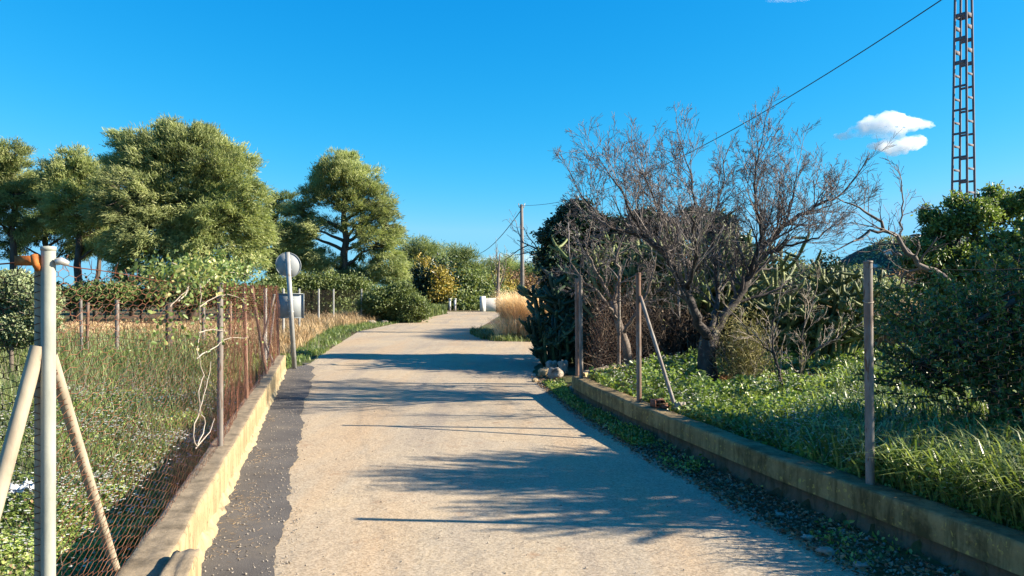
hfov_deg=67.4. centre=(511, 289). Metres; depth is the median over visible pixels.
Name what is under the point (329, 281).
thicket shrub
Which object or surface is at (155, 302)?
undergrowth shrub
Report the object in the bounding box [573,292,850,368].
dead brush
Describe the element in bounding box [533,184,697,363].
dead tree
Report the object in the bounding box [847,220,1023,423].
carob tree
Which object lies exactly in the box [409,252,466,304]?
autumn tree
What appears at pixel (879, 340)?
dry reeds
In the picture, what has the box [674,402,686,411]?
mortar lump
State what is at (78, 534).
broad weeds
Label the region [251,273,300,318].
thicket shrub
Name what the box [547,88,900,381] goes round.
almond tree
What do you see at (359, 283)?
thicket shrub
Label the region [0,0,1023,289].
sky
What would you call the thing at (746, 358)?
dry broom bush
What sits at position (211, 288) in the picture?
undergrowth shrub
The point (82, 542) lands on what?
dry weed cover
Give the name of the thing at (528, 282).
tree
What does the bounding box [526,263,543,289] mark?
tree
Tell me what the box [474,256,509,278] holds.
tree
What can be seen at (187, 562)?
broken pillar
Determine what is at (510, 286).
tree
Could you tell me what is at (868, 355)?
chain link fence
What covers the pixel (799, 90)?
overhead cable
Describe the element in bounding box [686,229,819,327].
tree cactus
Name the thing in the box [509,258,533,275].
tree
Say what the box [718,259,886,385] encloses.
bare sapling
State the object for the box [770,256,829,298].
scrub bush
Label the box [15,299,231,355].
field fence
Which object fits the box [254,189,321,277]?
pine tree
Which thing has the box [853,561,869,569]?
stone
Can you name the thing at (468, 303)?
tree
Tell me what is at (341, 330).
verge grass
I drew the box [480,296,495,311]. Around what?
white wall
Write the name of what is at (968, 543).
wall
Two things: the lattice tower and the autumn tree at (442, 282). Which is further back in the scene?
the autumn tree at (442, 282)
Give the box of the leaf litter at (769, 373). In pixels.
[718,369,826,379]
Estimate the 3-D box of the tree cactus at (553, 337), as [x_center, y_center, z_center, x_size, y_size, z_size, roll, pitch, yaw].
[1.027,0.925,16.160,1.911,1.378,1.734,0,0,0]
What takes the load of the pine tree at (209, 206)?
on the ground at (916, 546)
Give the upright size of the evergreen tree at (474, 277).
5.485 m
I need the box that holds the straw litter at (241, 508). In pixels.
[207,395,281,561]
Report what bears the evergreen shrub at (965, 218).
on the ground at (916, 546)
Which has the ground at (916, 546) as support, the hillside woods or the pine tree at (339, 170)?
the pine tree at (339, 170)
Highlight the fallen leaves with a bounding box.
[531,375,966,575]
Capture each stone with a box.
[538,367,548,376]
[545,360,557,367]
[547,367,563,378]
[558,360,568,375]
[774,512,784,517]
[801,534,813,541]
[815,546,835,556]
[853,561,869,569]
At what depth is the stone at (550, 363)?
14.91 m
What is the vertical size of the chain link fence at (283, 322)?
1.670 m
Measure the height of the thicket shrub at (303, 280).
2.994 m
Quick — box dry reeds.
[775,292,971,345]
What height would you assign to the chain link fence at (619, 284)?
1.459 m
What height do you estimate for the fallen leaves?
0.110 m
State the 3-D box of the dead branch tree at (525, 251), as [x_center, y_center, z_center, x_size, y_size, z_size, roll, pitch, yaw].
[0.641,-0.128,17.650,1.932,3.446,0.920,0,0,0]
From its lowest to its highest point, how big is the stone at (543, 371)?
0.209 m
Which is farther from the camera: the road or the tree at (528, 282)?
the tree at (528, 282)
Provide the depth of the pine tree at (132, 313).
44.89 m
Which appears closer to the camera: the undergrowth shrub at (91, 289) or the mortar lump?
the mortar lump
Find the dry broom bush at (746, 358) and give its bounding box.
[696,276,788,383]
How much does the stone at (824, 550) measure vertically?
0.063 m
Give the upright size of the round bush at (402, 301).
2.640 m
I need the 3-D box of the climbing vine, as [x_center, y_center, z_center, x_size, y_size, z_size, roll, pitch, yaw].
[-2.676,0.318,7.317,0.603,1.551,7.292,0,0,-14]
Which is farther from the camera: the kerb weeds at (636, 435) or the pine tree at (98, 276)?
the pine tree at (98, 276)
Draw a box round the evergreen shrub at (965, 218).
[894,180,1023,354]
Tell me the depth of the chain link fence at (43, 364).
3.02 m
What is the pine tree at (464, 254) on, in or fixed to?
on the ground at (916, 546)
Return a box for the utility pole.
[518,203,524,285]
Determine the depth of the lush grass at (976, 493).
5.40 m
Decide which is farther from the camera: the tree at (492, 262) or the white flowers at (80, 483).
the tree at (492, 262)
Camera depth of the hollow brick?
8.29 m
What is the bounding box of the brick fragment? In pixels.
[661,404,668,408]
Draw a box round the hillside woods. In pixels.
[849,235,1023,290]
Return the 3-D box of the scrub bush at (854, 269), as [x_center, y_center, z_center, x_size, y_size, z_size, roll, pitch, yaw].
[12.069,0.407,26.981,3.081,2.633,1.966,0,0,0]
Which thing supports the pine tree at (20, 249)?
on the ground at (916, 546)
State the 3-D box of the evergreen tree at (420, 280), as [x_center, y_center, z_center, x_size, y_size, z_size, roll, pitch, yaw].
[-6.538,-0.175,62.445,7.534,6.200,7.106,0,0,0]
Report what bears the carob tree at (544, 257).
on the ground at (916, 546)
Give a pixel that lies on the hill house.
(889, 252)
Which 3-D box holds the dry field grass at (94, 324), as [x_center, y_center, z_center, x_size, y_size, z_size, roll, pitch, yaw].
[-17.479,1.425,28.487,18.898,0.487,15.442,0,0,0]
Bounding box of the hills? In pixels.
[840,240,1001,284]
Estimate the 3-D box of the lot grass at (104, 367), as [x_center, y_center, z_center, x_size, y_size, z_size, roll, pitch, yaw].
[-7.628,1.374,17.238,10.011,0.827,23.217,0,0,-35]
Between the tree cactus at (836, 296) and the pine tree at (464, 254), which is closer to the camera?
the tree cactus at (836, 296)
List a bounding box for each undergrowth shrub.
[56,273,100,320]
[64,279,148,320]
[108,276,172,317]
[139,280,212,320]
[193,279,245,319]
[209,276,286,317]
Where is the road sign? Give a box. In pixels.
[275,252,303,368]
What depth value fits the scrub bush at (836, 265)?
29.44 m
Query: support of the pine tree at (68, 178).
on the ground at (916, 546)
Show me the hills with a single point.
(879, 260)
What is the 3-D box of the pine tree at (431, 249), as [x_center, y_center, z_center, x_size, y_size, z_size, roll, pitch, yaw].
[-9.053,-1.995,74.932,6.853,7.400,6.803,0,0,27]
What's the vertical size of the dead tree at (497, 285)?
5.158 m
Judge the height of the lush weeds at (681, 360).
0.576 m
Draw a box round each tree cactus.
[516,301,599,365]
[517,248,612,362]
[604,206,768,352]
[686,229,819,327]
[731,249,907,361]
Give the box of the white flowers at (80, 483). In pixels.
[0,374,251,571]
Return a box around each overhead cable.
[474,212,519,254]
[522,0,940,205]
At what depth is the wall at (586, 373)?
12.13 m
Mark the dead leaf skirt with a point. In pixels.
(667, 316)
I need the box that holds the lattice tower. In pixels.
[950,0,976,288]
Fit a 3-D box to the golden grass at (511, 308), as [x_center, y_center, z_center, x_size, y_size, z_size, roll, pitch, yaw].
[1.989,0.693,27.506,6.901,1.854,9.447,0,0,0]
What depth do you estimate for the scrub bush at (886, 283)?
23.63 m
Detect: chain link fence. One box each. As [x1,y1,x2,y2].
[0,246,279,575]
[0,262,40,575]
[264,288,366,358]
[575,255,1023,535]
[583,280,679,369]
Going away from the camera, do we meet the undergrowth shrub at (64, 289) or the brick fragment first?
the brick fragment
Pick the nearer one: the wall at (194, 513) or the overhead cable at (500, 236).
the wall at (194, 513)
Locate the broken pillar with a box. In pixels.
[158,548,201,575]
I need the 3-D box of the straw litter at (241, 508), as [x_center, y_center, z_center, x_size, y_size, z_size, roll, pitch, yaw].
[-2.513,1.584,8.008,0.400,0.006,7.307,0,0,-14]
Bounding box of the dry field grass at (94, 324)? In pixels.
[56,317,296,347]
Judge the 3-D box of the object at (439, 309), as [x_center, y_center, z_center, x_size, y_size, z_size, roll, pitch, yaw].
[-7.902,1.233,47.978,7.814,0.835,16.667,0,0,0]
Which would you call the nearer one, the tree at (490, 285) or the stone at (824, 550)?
the stone at (824, 550)
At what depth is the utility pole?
48.90 m
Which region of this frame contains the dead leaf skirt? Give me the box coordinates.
[591,295,767,366]
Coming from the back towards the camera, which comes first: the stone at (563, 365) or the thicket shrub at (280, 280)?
the thicket shrub at (280, 280)
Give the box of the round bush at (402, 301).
[350,276,433,322]
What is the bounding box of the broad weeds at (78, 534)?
[0,434,208,575]
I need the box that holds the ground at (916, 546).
[0,290,986,575]
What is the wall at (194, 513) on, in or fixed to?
on the ground at (916, 546)
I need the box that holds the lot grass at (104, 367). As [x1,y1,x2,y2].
[0,322,310,491]
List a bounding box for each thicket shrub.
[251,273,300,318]
[291,268,324,315]
[297,269,346,316]
[321,270,377,312]
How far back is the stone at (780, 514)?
5.38 m
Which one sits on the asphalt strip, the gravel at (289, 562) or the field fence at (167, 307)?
the gravel at (289, 562)
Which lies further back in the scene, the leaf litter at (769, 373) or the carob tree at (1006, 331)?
the leaf litter at (769, 373)
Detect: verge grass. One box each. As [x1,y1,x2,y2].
[201,308,380,354]
[251,319,399,368]
[469,325,529,341]
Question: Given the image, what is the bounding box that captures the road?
[273,312,868,575]
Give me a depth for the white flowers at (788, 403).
8.33 m
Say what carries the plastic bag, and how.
on the dry weed cover at (82, 542)
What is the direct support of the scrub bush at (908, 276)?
on the ground at (916, 546)
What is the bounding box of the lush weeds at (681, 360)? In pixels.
[587,343,1023,531]
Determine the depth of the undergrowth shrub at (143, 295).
35.92 m
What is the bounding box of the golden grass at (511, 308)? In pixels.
[478,285,547,339]
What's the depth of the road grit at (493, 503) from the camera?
5.75 m
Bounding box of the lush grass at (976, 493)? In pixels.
[599,343,1023,529]
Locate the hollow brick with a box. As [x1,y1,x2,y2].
[650,398,670,407]
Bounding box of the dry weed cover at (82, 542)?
[0,348,304,575]
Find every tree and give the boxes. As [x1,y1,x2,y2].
[0,135,53,273]
[0,167,100,263]
[29,141,131,318]
[70,113,281,319]
[92,183,105,316]
[122,189,165,315]
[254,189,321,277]
[272,146,416,288]
[381,233,455,285]
[392,249,471,308]
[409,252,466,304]
[438,284,493,310]
[439,242,495,281]
[448,260,509,307]
[458,264,517,300]
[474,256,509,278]
[484,263,530,296]
[489,244,506,310]
[491,260,540,292]
[497,250,531,275]
[500,210,566,290]
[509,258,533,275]
[524,193,753,292]
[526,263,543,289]
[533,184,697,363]
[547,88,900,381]
[547,214,695,355]
[814,157,950,317]
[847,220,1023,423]
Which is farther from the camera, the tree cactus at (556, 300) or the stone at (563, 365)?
the tree cactus at (556, 300)
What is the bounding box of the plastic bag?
[9,479,33,494]
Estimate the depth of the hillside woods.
1108.25 m
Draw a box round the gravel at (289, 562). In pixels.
[201,365,317,575]
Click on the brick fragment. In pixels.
(664, 406)
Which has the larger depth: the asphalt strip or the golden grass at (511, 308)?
the golden grass at (511, 308)
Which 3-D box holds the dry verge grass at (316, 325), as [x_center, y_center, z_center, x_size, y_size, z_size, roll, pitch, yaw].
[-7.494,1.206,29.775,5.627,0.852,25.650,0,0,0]
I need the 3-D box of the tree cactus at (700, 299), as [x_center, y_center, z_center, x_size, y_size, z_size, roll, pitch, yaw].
[3.506,-0.092,15.557,3.253,3.202,2.510,0,0,0]
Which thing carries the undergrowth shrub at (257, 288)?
on the ground at (916, 546)
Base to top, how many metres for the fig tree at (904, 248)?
2.795 m
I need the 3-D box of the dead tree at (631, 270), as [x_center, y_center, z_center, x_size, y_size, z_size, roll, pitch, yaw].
[2.433,-0.040,15.757,2.830,3.101,2.532,0,0,39]
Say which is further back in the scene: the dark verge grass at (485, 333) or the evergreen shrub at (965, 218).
the dark verge grass at (485, 333)
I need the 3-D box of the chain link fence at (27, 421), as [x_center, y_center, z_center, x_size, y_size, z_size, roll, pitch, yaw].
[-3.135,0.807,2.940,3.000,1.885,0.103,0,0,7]
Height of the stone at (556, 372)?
0.240 m
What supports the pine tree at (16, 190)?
on the ground at (916, 546)
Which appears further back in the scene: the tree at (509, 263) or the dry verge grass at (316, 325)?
the tree at (509, 263)
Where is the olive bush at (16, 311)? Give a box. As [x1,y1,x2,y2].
[0,266,67,376]
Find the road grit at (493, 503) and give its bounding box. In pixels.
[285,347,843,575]
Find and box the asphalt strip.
[201,363,314,575]
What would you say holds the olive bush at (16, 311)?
on the ground at (916, 546)
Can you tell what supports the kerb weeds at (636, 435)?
on the ground at (916, 546)
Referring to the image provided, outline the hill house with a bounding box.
[884,249,893,254]
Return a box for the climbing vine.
[105,246,275,448]
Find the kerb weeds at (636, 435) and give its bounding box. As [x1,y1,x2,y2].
[542,378,959,572]
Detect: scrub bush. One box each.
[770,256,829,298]
[806,252,861,292]
[827,263,877,287]
[848,270,915,301]
[885,268,924,291]
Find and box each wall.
[115,355,286,575]
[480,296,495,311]
[572,376,1023,575]
[583,354,680,376]
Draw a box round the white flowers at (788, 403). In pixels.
[606,347,1010,506]
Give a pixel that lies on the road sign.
(288, 267)

